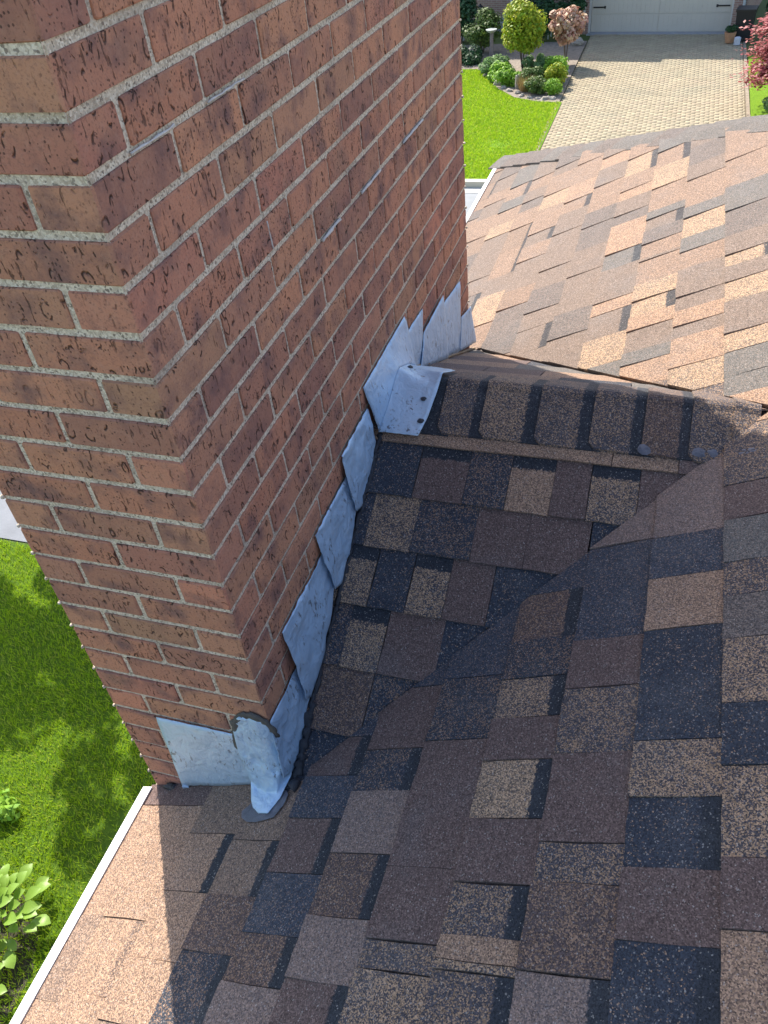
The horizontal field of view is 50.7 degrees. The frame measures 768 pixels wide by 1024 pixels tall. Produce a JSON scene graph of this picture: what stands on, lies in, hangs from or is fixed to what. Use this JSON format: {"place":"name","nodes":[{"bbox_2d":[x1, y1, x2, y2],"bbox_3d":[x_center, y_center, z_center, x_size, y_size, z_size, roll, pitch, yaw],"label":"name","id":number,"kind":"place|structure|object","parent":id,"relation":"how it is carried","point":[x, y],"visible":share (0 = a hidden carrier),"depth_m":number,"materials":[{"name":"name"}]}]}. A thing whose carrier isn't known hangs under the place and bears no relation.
{"place":"outdoors","nodes":[
{"label":"outdoors","id":0,"kind":"place"},
{"bbox_2d":[0,491,26,541],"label":"sidewalk","id":1,"kind":"structure","parent":0,"point":[10,529],"depth_m":11.28,"materials":[{"name":"concrete"}]},
{"bbox_2d":[0,538,155,1023],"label":"lawn","id":2,"kind":"structure","parent":0,"point":[108,831],"depth_m":8.30,"materials":[{"name":"green plant"}]},
{"bbox_2d":[0,788,21,823],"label":"bed plant","id":3,"kind":"object","parent":2,"relation":"on","point":[7,810],"visible":1,"depth_m":7.81,"materials":[{"name":"green plant"}]},
{"bbox_2d":[0,867,39,1023],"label":"soil strip","id":4,"kind":"object","parent":2,"relation":"on","point":[25,965],"visible":0.5,"depth_m":6.87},
{"bbox_2d":[0,939,8,994],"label":"hosta","id":5,"kind":"object","parent":4,"relation":"on","point":[3,945],"visible":1,"depth_m":6.68,"materials":[{"name":"green plant"}]},
{"bbox_2d":[0,863,50,968],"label":"hosta","id":6,"kind":"object","parent":4,"relation":"on","point":[29,908],"visible":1,"depth_m":6.96,"materials":[{"name":"green plant"}]},
{"bbox_2d":[0,0,767,543],"bbox_3d":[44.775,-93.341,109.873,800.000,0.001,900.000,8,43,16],"label":"ground","id":7,"kind":"structure","parent":0,"point":[748,44],"depth_m":28.55,"materials":[{"name":"green plant"}]},
{"bbox_2d":[9,114,767,1023],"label":"house","id":8,"kind":"structure","parent":7,"relation":"on","point":[533,786],"depth_m":1.65,"materials":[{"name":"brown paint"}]},
{"bbox_2d":[0,0,475,813],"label":"chimney","id":9,"kind":"object","parent":8,"relation":"on","point":[236,318],"visible":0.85,"depth_m":1.39,"materials":[{"name":"red brick"}]},
{"bbox_2d":[459,0,481,43],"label":"evergreen shrub","id":10,"kind":"object","parent":7,"relation":"on","point":[467,7],"visible":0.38,"depth_m":28.65,"materials":[{"name":"green plant"}]},
{"bbox_2d":[465,179,486,187],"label":"kerb","id":11,"kind":"structure","parent":7,"relation":"on","point":[474,182],"depth_m":19.04,"materials":[{"name":"concrete"}]},
{"bbox_2d":[530,0,564,40],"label":"evergreen shrub","id":12,"kind":"object","parent":7,"relation":"on","point":[547,6],"visible":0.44,"depth_m":28.01,"materials":[{"name":"green plant"}]},
{"bbox_2d":[558,0,587,12],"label":"evergreen shrub","id":13,"kind":"object","parent":7,"relation":"on","point":[582,4],"visible":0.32,"depth_m":28.03,"materials":[{"name":"green plant"}]},
{"bbox_2d":[471,0,761,35],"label":"neighbour house","id":14,"kind":"structure","parent":7,"relation":"on","point":[655,17],"depth_m":28.00,"materials":[{"name":"beige paint"}]},
{"bbox_2d":[514,0,549,5],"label":"front door","id":15,"kind":"structure","parent":14,"relation":"in","point":[514,0],"depth_m":30.69,"materials":[{"name":"glass"}]},
{"bbox_2d":[591,0,732,31],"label":"garage door","id":16,"kind":"structure","parent":14,"relation":"in","point":[607,15],"depth_m":27.90,"materials":[{"name":"beige paint"}]},
{"bbox_2d":[465,193,478,214],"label":"road","id":17,"kind":"structure","parent":0,"point":[470,198],"depth_m":18.56,"materials":[{"name":"grey concrete"}]},
{"bbox_2d":[464,187,481,192],"bbox_3d":[-24.065,-11.077,26.761,57.500,0.001,0.340,8,43,16],"label":"gutter","id":18,"kind":"object","parent":17,"relation":"on","point":[472,189],"depth_m":18.97,"materials":[{"name":"metal"}]},
{"bbox_2d":[461,68,561,178],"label":"neighbour lawn","id":19,"kind":"structure","parent":0,"point":[498,142],"depth_m":21.82,"materials":[{"name":"green plant"}]},
{"bbox_2d":[462,41,586,101],"bbox_3d":[0.675,-14.772,27.266,11.280,0.001,7.100,8,43,16],"label":"planting bed","id":20,"kind":"object","parent":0,"point":[555,49],"visible":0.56,"depth_m":27.26,"materials":[{"name":"brown soil"}]},
{"bbox_2d":[460,43,482,65],"bbox_3d":[2.626,-15.437,27.387,1.438,0.638,1.210,8,43,16],"label":"ground shrub","id":21,"kind":"object","parent":20,"relation":"on","point":[475,58],"visible":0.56,"depth_m":27.14,"materials":[{"name":"green plant"}]},
{"bbox_2d":[461,7,503,53],"bbox_3d":[3.381,-16.440,27.758,1.409,1.456,1.173,-12,42,-6],"label":"round shrub","id":22,"kind":"object","parent":20,"relation":"on","point":[488,18],"visible":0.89,"depth_m":27.50,"materials":[{"name":"green plant"}]},
{"bbox_2d":[486,28,496,56],"bbox_3d":[3.632,-15.827,27.386,0.378,0.870,0.378,8,43,16],"label":"bird bath","id":23,"kind":"object","parent":20,"relation":"on","point":[491,31],"visible":0.92,"depth_m":27.26,"materials":[{"name":"grey stone"}]},
{"bbox_2d":[478,54,510,72],"bbox_3d":[3.538,-14.378,26.045,1.017,0.603,0.971,-7,41,0],"label":"bed plant","id":24,"kind":"object","parent":20,"relation":"on","point":[487,62],"visible":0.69,"depth_m":25.79,"materials":[{"name":"green plant"}]},
{"bbox_2d":[487,60,513,82],"bbox_3d":[3.671,-13.766,25.367,0.894,0.558,0.895,8,43,16],"label":"bed plant","id":25,"kind":"object","parent":20,"relation":"on","point":[499,66],"visible":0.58,"depth_m":25.26,"materials":[{"name":"green plant"}]},
{"bbox_2d":[492,67,522,86],"bbox_3d":[3.834,-13.364,24.921,1.016,0.538,0.844,2,42,10],"label":"bed plant","id":26,"kind":"object","parent":20,"relation":"on","point":[506,77],"visible":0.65,"depth_m":24.72,"materials":[{"name":"green plant"}]},
{"bbox_2d":[515,74,519,88],"bbox_3d":[4.069,-12.911,24.672,0.168,0.803,0.245,6,43,14],"label":"bed stone","id":27,"kind":"object","parent":20,"relation":"on","point":[516,85],"visible":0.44,"depth_m":24.49,"materials":[{"name":"grey stone"}]},
{"bbox_2d":[501,0,547,68],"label":"clipped shrub","id":28,"kind":"object","parent":20,"relation":"on","point":[523,29],"visible":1,"depth_m":24.74,"materials":[{"name":"green plant"}]},
{"bbox_2d":[515,73,533,91],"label":"bronze grass","id":29,"kind":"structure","parent":20,"relation":"on","point":[521,86],"depth_m":24.20,"materials":[{"name":"brown plant"}]},
{"bbox_2d":[518,66,544,81],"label":"bed plant","id":30,"kind":"object","parent":20,"relation":"on","point":[536,71],"visible":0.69,"depth_m":24.25,"materials":[{"name":"green plant"}]},
{"bbox_2d":[523,75,547,94],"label":"bed plant","id":31,"kind":"object","parent":20,"relation":"on","point":[536,84],"visible":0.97,"depth_m":23.76,"materials":[{"name":"green plant"}]},
{"bbox_2d":[521,52,551,67],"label":"bed plant","id":32,"kind":"object","parent":20,"relation":"on","point":[529,62],"visible":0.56,"depth_m":25.40,"materials":[{"name":"green plant"}]},
{"bbox_2d":[540,95,549,100],"bbox_3d":[4.688,-12.017,23.533,0.344,0.130,0.194,-21,43,-15],"label":"bed stone","id":33,"kind":"object","parent":20,"relation":"on","point":[545,97],"visible":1,"depth_m":23.47,"materials":[{"name":"grey stone"}]},
{"bbox_2d":[543,78,562,95],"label":"bed plant","id":34,"kind":"object","parent":20,"relation":"on","point":[553,86],"visible":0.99,"depth_m":23.56,"materials":[{"name":"green plant"}]},
{"bbox_2d":[543,55,568,76],"bbox_3d":[5.219,-13.575,24.789,0.884,0.738,0.815,8,43,16],"label":"bed plant","id":35,"kind":"object","parent":20,"relation":"on","point":[553,60],"visible":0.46,"depth_m":24.56,"materials":[{"name":"green plant"}]},
{"bbox_2d":[544,62,568,84],"bbox_3d":[5.145,-13.033,24.226,0.754,0.738,0.658,8,43,16],"label":"bed plant","id":36,"kind":"object","parent":20,"relation":"on","point":[558,69],"visible":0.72,"depth_m":24.03,"materials":[{"name":"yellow plant"}]},
{"bbox_2d":[548,5,588,58],"bbox_3d":[5.808,-15.017,25.576,1.267,1.739,1.165,8,43,16],"label":"rust shrub","id":37,"kind":"object","parent":20,"relation":"on","point":[566,26],"visible":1,"depth_m":25.12,"materials":[{"name":"pink plant"}]},
{"bbox_2d":[571,37,583,45],"bbox_3d":[6.622,-16.081,27.751,0.398,0.332,0.336,-8,41,-1],"label":"bed stone","id":38,"kind":"object","parent":20,"relation":"on","point":[579,41],"visible":0.83,"depth_m":27.64,"materials":[{"name":"grey stone"}]},
{"bbox_2d":[536,34,749,150],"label":"driveway","id":39,"kind":"structure","parent":0,"point":[621,85],"depth_m":23.46,"materials":[{"name":"stone"}]},
{"bbox_2d":[724,24,738,42],"bbox_3d":[11.169,-15.403,26.080,0.411,0.520,0.367,14,46,23],"label":"flower pot","id":40,"kind":"object","parent":39,"relation":"on","point":[730,32],"visible":1,"depth_m":26.00,"materials":[{"name":"ceramic"}]},
{"bbox_2d":[733,36,744,44],"bbox_3d":[11.326,-15.051,25.881,0.192,0.227,0.291,-31,47,-25],"label":"watering can","id":41,"kind":"object","parent":39,"relation":"on","point":[737,40],"visible":1,"depth_m":25.85,"materials":[{"name":"plastic"}]},
{"bbox_2d":[735,5,758,40],"bbox_3d":[11.602,-15.694,26.050,0.600,0.910,0.610,14,46,23],"label":"garbage bin","id":42,"kind":"object","parent":39,"relation":"on","point":[747,13],"visible":0.89,"depth_m":25.82,"materials":[{"name":"black plastic"}]},
{"bbox_2d":[748,56,767,115],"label":"side lawn","id":43,"kind":"structure","parent":0,"point":[756,103],"depth_m":21.85,"materials":[{"name":"green plant"}]},
{"bbox_2d":[730,12,767,90],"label":"red maple","id":44,"kind":"object","parent":43,"relation":"on","point":[760,67],"visible":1,"depth_m":20.37,"materials":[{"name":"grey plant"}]},
{"bbox_2d":[761,97,767,110],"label":"pale shrub","id":45,"kind":"object","parent":43,"relation":"on","point":[765,102],"visible":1,"depth_m":20.25,"materials":[{"name":"green plant"}]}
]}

